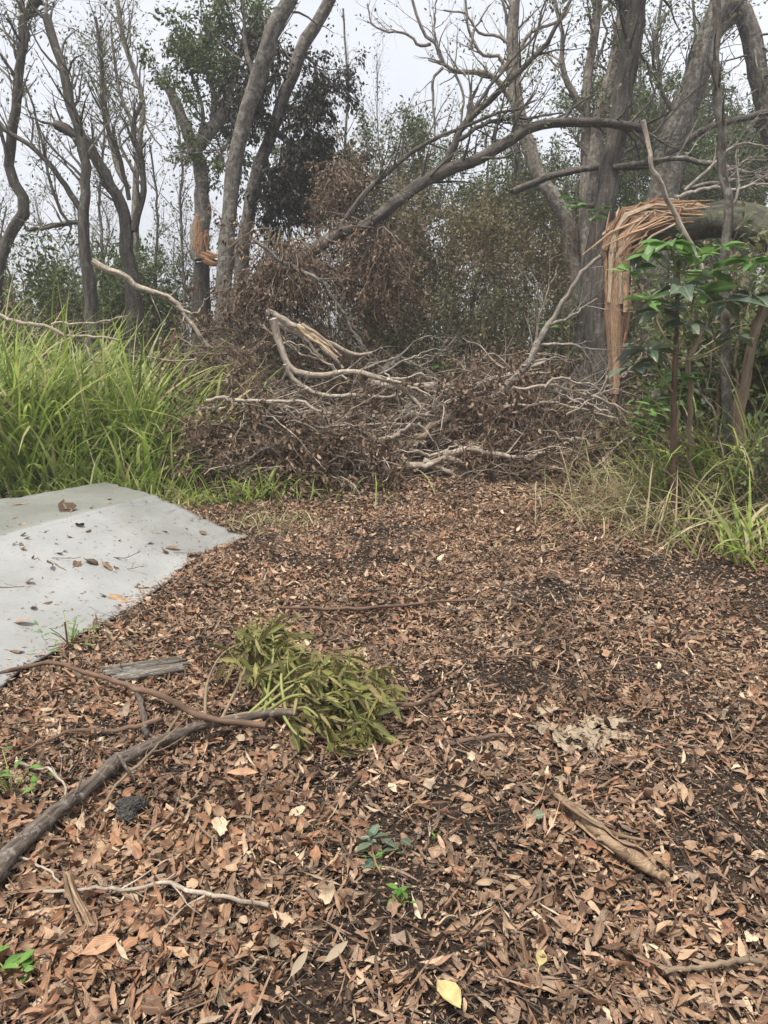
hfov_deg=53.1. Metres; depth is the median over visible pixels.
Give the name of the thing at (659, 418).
shrub
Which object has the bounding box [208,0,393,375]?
double tree
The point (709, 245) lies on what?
cane stem
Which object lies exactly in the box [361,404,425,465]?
fallen branch
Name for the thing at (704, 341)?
shrub
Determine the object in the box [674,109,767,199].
fallen branch
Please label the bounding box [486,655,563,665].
fallen stick
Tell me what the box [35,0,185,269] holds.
crooked tree
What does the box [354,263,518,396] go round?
shrub
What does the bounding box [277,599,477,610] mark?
fallen stick
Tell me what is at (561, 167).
slender tree
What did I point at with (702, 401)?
seedling
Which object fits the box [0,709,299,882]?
fallen stick
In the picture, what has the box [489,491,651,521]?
grass
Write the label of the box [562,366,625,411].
fallen branch
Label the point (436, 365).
seedling
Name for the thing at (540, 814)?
green leaf
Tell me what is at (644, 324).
shrub
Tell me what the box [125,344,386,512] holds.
dead foliage heap
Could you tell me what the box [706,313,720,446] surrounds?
sapling
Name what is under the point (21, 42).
bent tree
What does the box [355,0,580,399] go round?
bare tree
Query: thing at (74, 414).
tall grass
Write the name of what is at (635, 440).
shrub
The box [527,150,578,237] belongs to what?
slender tree
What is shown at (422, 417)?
fallen branch
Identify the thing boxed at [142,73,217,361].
sapling
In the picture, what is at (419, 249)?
slender tree
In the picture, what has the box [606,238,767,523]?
broad leaved plant
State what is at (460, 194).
slender tree
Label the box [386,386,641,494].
dead foliage heap
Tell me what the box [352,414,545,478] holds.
fallen branch
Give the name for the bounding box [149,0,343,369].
tall tree
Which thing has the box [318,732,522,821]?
fallen stick
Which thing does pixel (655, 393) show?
leaning log
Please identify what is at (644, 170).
slender tree
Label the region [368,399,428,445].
fallen branch
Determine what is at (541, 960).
leaf
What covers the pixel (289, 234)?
sapling
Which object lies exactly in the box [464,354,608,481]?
dead foliage heap
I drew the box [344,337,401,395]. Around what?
fallen branch
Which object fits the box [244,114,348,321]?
slender tree
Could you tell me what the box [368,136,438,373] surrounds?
slender tree
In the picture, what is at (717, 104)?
sapling
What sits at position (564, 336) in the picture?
shrub
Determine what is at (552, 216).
slender tree
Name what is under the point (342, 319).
shrub
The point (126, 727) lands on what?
fallen stick
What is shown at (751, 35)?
tree
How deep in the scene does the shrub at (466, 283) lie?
15.45 m
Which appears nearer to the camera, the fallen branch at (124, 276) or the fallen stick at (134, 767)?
the fallen stick at (134, 767)
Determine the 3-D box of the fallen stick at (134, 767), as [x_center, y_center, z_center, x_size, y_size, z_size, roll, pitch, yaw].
[-0.844,0.887,2.895,0.162,0.174,0.689,3,13,12]
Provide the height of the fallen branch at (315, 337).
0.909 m
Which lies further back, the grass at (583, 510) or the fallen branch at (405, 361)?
the fallen branch at (405, 361)
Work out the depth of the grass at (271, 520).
6.91 m
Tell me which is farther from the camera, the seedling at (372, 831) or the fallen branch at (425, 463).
the fallen branch at (425, 463)
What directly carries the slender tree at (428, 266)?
on the ground at (326, 970)
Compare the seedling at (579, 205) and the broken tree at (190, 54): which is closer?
the seedling at (579, 205)
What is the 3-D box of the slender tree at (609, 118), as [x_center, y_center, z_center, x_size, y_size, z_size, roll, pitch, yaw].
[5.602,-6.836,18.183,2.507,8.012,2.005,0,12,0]
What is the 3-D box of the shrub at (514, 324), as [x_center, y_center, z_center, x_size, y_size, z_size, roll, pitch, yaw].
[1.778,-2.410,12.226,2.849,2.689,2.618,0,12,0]
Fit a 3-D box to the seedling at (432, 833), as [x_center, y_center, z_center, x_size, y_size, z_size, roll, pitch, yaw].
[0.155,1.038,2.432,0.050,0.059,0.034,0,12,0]
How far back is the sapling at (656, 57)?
14.51 m
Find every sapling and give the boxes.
[64,49,131,361]
[135,133,194,355]
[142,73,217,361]
[272,58,297,359]
[323,3,374,385]
[489,39,555,346]
[593,37,661,280]
[634,0,708,199]
[671,0,713,299]
[685,315,703,521]
[706,0,750,506]
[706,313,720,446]
[726,286,767,513]
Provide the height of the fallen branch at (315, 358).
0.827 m
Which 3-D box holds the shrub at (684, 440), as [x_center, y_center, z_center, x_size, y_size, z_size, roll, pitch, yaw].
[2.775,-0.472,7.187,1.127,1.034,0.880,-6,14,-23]
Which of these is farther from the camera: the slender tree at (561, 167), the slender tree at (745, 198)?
the slender tree at (745, 198)
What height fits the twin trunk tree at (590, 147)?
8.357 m
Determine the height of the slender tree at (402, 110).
6.092 m
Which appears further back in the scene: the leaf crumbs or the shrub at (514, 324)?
the shrub at (514, 324)
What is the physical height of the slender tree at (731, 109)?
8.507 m
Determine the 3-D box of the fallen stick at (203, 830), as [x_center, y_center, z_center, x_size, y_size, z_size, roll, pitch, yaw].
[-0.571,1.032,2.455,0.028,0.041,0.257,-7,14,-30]
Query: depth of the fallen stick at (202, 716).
3.35 m
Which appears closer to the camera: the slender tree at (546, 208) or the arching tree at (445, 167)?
the arching tree at (445, 167)
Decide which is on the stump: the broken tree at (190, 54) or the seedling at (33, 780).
the broken tree at (190, 54)
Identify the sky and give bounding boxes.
[0,0,767,347]
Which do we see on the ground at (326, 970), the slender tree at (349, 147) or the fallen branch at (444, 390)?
the slender tree at (349, 147)
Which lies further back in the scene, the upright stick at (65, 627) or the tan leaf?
the upright stick at (65, 627)
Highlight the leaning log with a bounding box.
[648,302,718,401]
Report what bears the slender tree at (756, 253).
on the ground at (326, 970)
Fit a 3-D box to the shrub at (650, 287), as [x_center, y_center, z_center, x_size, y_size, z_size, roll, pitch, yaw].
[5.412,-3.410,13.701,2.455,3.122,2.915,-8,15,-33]
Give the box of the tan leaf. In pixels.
[73,934,118,957]
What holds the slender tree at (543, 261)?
on the ground at (326, 970)
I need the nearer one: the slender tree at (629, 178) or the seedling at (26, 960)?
the seedling at (26, 960)
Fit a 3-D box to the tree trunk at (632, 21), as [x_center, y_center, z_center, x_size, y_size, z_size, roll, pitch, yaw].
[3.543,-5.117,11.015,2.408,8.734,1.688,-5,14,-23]
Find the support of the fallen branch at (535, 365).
on the dead foliage heap at (517, 362)
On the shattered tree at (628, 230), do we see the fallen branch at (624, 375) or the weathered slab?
the fallen branch at (624, 375)
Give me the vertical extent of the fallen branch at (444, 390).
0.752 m
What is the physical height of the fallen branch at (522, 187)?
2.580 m
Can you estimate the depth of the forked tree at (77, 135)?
11.51 m
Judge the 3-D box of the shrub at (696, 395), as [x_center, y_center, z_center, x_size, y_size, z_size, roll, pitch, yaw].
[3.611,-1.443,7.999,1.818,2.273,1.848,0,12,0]
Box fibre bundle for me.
[62,871,96,926]
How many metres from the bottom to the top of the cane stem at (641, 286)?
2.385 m
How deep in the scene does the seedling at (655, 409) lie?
7.57 m
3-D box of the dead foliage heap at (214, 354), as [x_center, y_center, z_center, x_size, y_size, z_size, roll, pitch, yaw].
[-2.167,-1.557,9.821,3.002,2.027,2.601,-7,14,-29]
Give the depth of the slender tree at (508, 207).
16.93 m
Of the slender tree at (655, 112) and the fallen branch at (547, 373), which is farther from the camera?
the slender tree at (655, 112)
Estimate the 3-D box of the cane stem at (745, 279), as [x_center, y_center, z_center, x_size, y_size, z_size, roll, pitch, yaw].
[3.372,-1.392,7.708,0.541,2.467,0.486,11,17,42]
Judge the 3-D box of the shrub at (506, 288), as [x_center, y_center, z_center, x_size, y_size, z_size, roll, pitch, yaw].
[2.779,-4.322,15.281,4.221,4.542,2.943,0,12,0]
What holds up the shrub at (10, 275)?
on the ground at (326, 970)
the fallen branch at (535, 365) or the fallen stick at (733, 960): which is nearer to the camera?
the fallen stick at (733, 960)
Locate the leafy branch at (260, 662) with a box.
[203,600,413,756]
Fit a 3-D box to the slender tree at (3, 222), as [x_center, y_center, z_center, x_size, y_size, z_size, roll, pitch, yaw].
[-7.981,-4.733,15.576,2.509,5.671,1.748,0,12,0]
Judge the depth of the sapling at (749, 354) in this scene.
6.51 m
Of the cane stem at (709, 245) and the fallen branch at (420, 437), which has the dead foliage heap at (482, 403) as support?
the fallen branch at (420, 437)
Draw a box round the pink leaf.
[221,768,256,774]
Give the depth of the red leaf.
2.73 m
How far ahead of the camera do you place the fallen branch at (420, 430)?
9.41 m
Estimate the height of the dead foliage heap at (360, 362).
2.220 m
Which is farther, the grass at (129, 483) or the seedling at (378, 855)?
the grass at (129, 483)
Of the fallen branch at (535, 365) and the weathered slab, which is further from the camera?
the fallen branch at (535, 365)
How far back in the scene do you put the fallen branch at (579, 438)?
9.11 m
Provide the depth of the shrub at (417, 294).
14.40 m
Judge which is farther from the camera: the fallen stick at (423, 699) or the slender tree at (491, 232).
the slender tree at (491, 232)
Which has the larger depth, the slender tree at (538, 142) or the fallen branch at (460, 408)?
the slender tree at (538, 142)
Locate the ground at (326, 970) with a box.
[0,348,767,1023]
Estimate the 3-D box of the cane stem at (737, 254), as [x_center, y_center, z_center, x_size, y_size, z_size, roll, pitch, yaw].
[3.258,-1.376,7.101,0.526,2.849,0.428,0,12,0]
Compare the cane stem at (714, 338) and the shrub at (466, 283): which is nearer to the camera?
the cane stem at (714, 338)
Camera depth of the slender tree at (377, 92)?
20.00 m
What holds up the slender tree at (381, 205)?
on the ground at (326, 970)
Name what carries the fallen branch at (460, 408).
on the dead foliage heap at (540, 462)
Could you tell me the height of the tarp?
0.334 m
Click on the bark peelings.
(588, 735)
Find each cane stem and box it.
[605,267,691,492]
[662,303,750,477]
[668,264,719,456]
[695,242,750,363]
[697,240,759,376]
[729,200,766,463]
[731,283,767,396]
[735,261,767,444]
[737,228,767,450]
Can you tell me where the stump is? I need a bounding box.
[191,262,212,385]
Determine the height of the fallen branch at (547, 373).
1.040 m
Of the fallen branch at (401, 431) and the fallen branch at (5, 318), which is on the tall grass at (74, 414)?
the fallen branch at (5, 318)
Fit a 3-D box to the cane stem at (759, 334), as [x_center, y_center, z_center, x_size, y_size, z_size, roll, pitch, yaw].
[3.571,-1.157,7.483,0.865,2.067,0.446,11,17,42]
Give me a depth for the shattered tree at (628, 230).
9.59 m
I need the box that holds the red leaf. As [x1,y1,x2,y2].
[569,781,588,791]
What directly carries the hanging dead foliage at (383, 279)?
hanging from the arching tree at (445, 167)
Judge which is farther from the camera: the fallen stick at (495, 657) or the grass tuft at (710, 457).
the grass tuft at (710, 457)
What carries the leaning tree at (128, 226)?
on the ground at (326, 970)
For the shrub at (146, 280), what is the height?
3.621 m
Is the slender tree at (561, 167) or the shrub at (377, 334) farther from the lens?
the slender tree at (561, 167)
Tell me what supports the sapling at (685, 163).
on the ground at (326, 970)
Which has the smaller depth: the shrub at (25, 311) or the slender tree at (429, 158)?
the shrub at (25, 311)
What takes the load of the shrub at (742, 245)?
on the ground at (326, 970)
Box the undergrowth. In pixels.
[1,284,762,445]
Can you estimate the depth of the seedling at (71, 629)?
4.05 m
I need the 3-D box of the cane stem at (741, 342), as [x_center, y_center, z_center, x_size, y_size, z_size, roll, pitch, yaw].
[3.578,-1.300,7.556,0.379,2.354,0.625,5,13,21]
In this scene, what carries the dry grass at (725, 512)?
on the ground at (326, 970)
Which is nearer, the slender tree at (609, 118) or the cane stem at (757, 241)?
the cane stem at (757, 241)
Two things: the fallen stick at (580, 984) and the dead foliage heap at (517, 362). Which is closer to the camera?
the fallen stick at (580, 984)
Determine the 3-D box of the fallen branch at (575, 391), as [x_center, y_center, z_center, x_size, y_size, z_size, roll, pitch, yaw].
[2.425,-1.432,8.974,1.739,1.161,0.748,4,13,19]
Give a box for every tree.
[0,0,74,357]
[0,0,133,382]
[0,154,49,308]
[0,173,30,225]
[18,0,165,383]
[28,176,109,308]
[34,158,128,278]
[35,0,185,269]
[129,0,302,266]
[139,190,217,378]
[147,167,239,333]
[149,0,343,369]
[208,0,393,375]
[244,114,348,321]
[269,71,340,388]
[274,106,338,367]
[281,42,365,350]
[293,0,696,286]
[302,119,442,343]
[322,146,451,362]
[332,204,485,373]
[333,191,443,356]
[341,85,462,351]
[353,23,393,343]
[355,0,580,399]
[358,166,422,332]
[365,101,490,351]
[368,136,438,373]
[368,171,525,369]
[389,103,454,346]
[411,187,572,368]
[419,185,528,394]
[439,171,537,340]
[447,163,529,332]
[454,106,543,349]
[457,137,549,356]
[465,155,559,328]
[492,164,592,337]
[492,203,579,333]
[502,177,591,348]
[503,131,592,337]
[504,133,634,264]
[504,198,618,376]
[516,0,659,268]
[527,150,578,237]
[543,130,648,250]
[546,47,650,268]
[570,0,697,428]
[570,61,654,205]
[572,87,659,264]
[576,78,670,214]
[578,197,767,430]
[607,42,716,251]
[619,41,717,259]
[625,0,767,406]
[657,115,682,295]
[666,109,761,285]
[669,77,750,268]
[670,80,765,312]
[697,100,767,285]
[701,62,767,265]
[710,97,767,305]
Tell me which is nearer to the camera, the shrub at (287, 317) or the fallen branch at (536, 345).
the fallen branch at (536, 345)
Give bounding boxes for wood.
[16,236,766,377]
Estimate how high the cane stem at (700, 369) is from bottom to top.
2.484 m
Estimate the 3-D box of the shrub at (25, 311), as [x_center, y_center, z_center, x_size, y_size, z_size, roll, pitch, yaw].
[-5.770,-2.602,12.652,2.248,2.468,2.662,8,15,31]
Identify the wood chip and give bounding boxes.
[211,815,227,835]
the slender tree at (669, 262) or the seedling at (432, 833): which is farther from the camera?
the slender tree at (669, 262)
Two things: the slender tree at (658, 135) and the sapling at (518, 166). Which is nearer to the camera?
the sapling at (518, 166)
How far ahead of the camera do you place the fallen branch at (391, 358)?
10.00 m
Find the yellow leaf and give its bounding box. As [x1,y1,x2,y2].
[434,975,460,1007]
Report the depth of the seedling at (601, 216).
10.37 m
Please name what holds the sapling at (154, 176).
on the ground at (326, 970)
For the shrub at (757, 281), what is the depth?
10.67 m
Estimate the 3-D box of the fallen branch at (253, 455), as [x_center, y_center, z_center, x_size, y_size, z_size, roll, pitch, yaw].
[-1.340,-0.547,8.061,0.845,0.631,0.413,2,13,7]
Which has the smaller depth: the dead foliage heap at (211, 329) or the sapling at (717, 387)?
the sapling at (717, 387)
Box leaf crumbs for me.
[2,483,244,680]
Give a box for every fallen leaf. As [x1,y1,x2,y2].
[58,499,76,512]
[72,560,81,567]
[84,558,108,564]
[101,560,116,572]
[107,594,132,601]
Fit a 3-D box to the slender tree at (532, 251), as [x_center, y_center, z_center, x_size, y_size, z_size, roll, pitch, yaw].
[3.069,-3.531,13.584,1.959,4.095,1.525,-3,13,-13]
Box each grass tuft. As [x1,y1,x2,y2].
[208,453,312,502]
[554,394,762,522]
[559,391,767,513]
[591,346,767,517]
[637,471,767,568]
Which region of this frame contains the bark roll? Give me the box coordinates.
[552,792,674,882]
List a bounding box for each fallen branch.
[0,312,138,372]
[91,258,211,349]
[153,363,385,450]
[213,432,297,478]
[252,374,348,418]
[253,317,346,379]
[255,240,381,369]
[265,308,394,377]
[269,318,459,412]
[299,393,373,438]
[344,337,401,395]
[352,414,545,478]
[353,409,471,448]
[360,329,472,374]
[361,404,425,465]
[364,390,421,459]
[365,314,467,382]
[365,381,458,449]
[365,401,452,458]
[367,346,547,417]
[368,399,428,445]
[372,358,429,438]
[385,360,474,415]
[391,380,499,427]
[393,413,448,453]
[422,357,476,416]
[435,374,493,448]
[447,328,550,393]
[490,235,646,405]
[503,353,653,430]
[511,34,767,203]
[512,341,662,440]
[520,410,590,464]
[523,354,603,405]
[541,353,610,425]
[549,408,614,470]
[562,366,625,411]
[606,322,658,388]
[613,90,767,201]
[641,119,717,284]
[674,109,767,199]
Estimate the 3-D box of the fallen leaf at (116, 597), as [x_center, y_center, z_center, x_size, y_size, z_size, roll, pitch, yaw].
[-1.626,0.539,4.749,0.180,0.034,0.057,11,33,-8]
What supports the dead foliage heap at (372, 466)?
on the ground at (326, 970)
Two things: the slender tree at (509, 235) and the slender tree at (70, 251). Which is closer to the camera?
the slender tree at (509, 235)
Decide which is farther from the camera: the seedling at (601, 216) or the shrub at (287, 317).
the shrub at (287, 317)
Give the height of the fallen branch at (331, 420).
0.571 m
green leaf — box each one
[526,810,543,818]
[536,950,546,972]
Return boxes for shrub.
[0,221,143,371]
[0,279,99,377]
[3,256,51,353]
[21,223,191,382]
[66,230,215,388]
[190,241,338,370]
[232,225,347,397]
[293,234,430,387]
[303,249,463,421]
[327,194,477,381]
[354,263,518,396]
[410,155,546,372]
[412,269,583,409]
[418,266,549,393]
[433,180,578,362]
[497,285,650,426]
[573,282,696,418]
[573,378,665,479]
[623,360,709,479]
[625,271,764,432]
[627,222,767,442]
[627,240,758,370]
[629,264,767,461]
[648,409,733,497]
[650,220,767,442]
[688,248,767,433]
[696,187,767,348]
[697,410,767,525]
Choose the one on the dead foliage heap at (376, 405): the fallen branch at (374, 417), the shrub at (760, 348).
the fallen branch at (374, 417)
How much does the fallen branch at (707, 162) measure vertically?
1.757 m
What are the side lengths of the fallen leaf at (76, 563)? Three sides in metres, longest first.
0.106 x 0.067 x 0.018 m
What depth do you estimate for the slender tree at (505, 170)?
15.23 m
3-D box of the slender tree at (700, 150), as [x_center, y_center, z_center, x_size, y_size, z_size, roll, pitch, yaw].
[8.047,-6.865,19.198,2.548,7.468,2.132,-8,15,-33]
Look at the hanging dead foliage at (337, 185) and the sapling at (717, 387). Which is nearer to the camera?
the sapling at (717, 387)
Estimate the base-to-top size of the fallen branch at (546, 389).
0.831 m
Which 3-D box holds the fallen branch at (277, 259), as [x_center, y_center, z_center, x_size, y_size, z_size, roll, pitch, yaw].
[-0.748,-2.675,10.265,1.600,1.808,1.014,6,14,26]
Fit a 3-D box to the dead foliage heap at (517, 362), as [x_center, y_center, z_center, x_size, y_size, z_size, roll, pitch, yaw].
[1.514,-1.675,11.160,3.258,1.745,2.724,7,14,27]
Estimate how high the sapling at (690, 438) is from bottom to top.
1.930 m
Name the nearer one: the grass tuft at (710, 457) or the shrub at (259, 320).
the grass tuft at (710, 457)
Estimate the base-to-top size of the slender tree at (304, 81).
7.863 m
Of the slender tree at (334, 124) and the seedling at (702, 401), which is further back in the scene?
the slender tree at (334, 124)
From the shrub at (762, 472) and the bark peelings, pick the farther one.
the shrub at (762, 472)
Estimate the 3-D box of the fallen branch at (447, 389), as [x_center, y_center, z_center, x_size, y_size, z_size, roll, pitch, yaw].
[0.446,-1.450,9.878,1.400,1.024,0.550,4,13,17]
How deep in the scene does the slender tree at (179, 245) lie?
22.83 m
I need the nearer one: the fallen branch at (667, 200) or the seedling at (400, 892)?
the seedling at (400, 892)
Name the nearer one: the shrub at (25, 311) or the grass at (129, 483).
the grass at (129, 483)
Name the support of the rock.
on the ground at (326, 970)
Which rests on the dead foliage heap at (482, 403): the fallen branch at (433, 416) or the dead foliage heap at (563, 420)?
the fallen branch at (433, 416)
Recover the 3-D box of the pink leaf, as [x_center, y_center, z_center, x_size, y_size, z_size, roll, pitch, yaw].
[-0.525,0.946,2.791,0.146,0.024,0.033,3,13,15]
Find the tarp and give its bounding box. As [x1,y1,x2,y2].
[0,482,245,687]
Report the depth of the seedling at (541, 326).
11.14 m
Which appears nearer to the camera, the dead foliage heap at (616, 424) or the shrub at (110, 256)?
the dead foliage heap at (616, 424)
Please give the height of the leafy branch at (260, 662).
0.427 m
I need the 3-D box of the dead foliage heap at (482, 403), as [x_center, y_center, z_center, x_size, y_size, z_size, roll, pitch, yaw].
[1.187,-1.372,9.609,3.071,1.817,2.848,-6,14,-25]
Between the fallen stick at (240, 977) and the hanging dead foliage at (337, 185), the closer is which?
the fallen stick at (240, 977)
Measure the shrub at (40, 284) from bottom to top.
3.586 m
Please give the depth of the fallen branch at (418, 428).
8.99 m
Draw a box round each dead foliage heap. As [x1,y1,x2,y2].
[101,311,324,464]
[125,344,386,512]
[156,263,393,423]
[225,342,499,475]
[252,399,446,505]
[262,308,475,423]
[361,337,582,429]
[374,331,590,484]
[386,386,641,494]
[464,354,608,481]
[557,398,704,481]
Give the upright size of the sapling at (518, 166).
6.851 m
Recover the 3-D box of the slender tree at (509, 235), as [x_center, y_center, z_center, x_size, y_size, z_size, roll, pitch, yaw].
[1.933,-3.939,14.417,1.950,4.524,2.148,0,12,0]
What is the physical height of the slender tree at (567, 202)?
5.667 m
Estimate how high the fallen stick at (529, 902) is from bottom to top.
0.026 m
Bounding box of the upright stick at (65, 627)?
[64,622,68,650]
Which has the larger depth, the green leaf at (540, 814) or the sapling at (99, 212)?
the sapling at (99, 212)
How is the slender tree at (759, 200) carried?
on the ground at (326, 970)
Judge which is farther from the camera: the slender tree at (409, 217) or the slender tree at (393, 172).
the slender tree at (393, 172)
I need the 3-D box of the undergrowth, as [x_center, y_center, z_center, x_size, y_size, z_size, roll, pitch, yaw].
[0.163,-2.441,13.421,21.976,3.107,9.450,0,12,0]
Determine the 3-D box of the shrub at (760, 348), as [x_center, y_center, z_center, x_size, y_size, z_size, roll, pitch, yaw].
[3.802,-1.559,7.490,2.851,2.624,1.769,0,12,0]
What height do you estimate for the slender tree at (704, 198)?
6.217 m
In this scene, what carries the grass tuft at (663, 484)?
on the ground at (326, 970)
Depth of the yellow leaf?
1.83 m
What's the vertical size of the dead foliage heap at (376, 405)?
1.666 m
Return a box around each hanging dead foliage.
[203,204,373,341]
[301,202,449,342]
[302,142,382,232]
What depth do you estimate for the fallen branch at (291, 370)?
9.64 m
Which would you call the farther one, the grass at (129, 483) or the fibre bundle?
the grass at (129, 483)
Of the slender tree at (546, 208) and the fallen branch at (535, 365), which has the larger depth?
the slender tree at (546, 208)
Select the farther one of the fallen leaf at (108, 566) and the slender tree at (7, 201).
the slender tree at (7, 201)
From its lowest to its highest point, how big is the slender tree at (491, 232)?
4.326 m
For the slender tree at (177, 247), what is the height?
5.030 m
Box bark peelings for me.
[526,704,634,756]
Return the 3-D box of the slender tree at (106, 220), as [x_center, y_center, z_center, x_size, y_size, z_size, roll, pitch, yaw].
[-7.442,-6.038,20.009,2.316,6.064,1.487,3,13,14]
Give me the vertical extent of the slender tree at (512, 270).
4.277 m
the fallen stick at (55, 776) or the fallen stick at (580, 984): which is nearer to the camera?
the fallen stick at (580, 984)
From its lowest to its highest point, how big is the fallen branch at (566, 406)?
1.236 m
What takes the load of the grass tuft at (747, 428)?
on the ground at (326, 970)
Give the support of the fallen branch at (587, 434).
on the ground at (326, 970)
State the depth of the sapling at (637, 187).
13.89 m
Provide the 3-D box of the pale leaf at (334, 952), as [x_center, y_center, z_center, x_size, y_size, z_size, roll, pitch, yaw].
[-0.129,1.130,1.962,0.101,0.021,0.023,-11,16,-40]
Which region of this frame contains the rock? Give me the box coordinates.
[114,795,148,825]
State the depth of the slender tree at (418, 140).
13.84 m
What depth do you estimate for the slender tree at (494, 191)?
15.36 m
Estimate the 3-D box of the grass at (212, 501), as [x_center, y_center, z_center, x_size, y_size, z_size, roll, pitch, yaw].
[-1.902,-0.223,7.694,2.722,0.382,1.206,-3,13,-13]
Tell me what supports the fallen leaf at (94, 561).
on the tarp
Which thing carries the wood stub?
on the dead foliage heap at (376, 405)
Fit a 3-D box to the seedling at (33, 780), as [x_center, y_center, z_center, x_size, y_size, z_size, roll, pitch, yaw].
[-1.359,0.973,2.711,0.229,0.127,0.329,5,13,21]
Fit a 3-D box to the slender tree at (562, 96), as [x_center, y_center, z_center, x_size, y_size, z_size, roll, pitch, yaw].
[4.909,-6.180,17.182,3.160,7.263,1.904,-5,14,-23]
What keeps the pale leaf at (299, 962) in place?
on the ground at (326, 970)
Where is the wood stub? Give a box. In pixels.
[379,354,401,376]
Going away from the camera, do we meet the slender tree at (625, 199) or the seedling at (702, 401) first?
the seedling at (702, 401)
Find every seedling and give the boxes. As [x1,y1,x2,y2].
[0,746,55,793]
[0,946,34,982]
[27,610,99,651]
[356,824,410,869]
[361,852,382,870]
[386,883,416,907]
[402,351,421,400]
[430,830,440,844]
[434,357,453,369]
[539,323,559,365]
[557,194,587,398]
[587,206,611,242]
[636,387,682,478]
[684,386,715,431]
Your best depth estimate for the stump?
15.38 m
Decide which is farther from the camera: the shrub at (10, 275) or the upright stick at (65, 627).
the shrub at (10, 275)
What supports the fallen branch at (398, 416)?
on the ground at (326, 970)
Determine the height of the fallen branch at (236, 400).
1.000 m
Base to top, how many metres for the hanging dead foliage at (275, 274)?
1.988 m
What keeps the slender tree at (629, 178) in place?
on the ground at (326, 970)
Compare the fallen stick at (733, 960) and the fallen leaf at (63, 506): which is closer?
the fallen stick at (733, 960)
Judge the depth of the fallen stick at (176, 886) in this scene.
2.19 m
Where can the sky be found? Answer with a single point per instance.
(406, 74)
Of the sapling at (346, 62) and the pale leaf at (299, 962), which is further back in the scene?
the sapling at (346, 62)
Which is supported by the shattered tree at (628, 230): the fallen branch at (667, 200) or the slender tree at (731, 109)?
the fallen branch at (667, 200)
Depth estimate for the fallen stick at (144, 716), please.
3.25 m
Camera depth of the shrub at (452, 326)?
12.39 m
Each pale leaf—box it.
[286,950,307,983]
[318,941,347,968]
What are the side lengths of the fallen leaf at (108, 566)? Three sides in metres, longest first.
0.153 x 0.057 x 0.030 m
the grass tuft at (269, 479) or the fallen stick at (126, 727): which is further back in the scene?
the grass tuft at (269, 479)
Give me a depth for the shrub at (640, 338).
11.80 m
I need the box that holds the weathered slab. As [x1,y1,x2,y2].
[102,656,188,680]
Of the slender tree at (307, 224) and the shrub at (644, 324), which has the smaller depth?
the shrub at (644, 324)
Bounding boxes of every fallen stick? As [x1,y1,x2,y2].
[0,660,278,728]
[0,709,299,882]
[0,716,162,766]
[14,750,66,794]
[18,856,63,884]
[43,848,269,940]
[90,704,202,818]
[134,685,148,737]
[142,761,206,841]
[144,561,284,658]
[194,816,218,855]
[224,955,267,991]
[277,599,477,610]
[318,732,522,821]
[383,686,442,708]
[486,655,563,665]
[513,871,542,914]
[557,955,602,1001]
[588,656,712,675]
[663,956,767,974]
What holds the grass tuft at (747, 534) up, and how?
on the ground at (326, 970)
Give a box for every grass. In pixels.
[0,265,290,497]
[0,448,434,509]
[127,468,328,510]
[190,493,342,538]
[463,429,767,566]
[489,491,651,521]
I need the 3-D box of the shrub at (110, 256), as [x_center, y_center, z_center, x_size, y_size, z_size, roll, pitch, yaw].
[-5.331,-4.030,15.821,4.455,3.676,2.779,8,15,31]

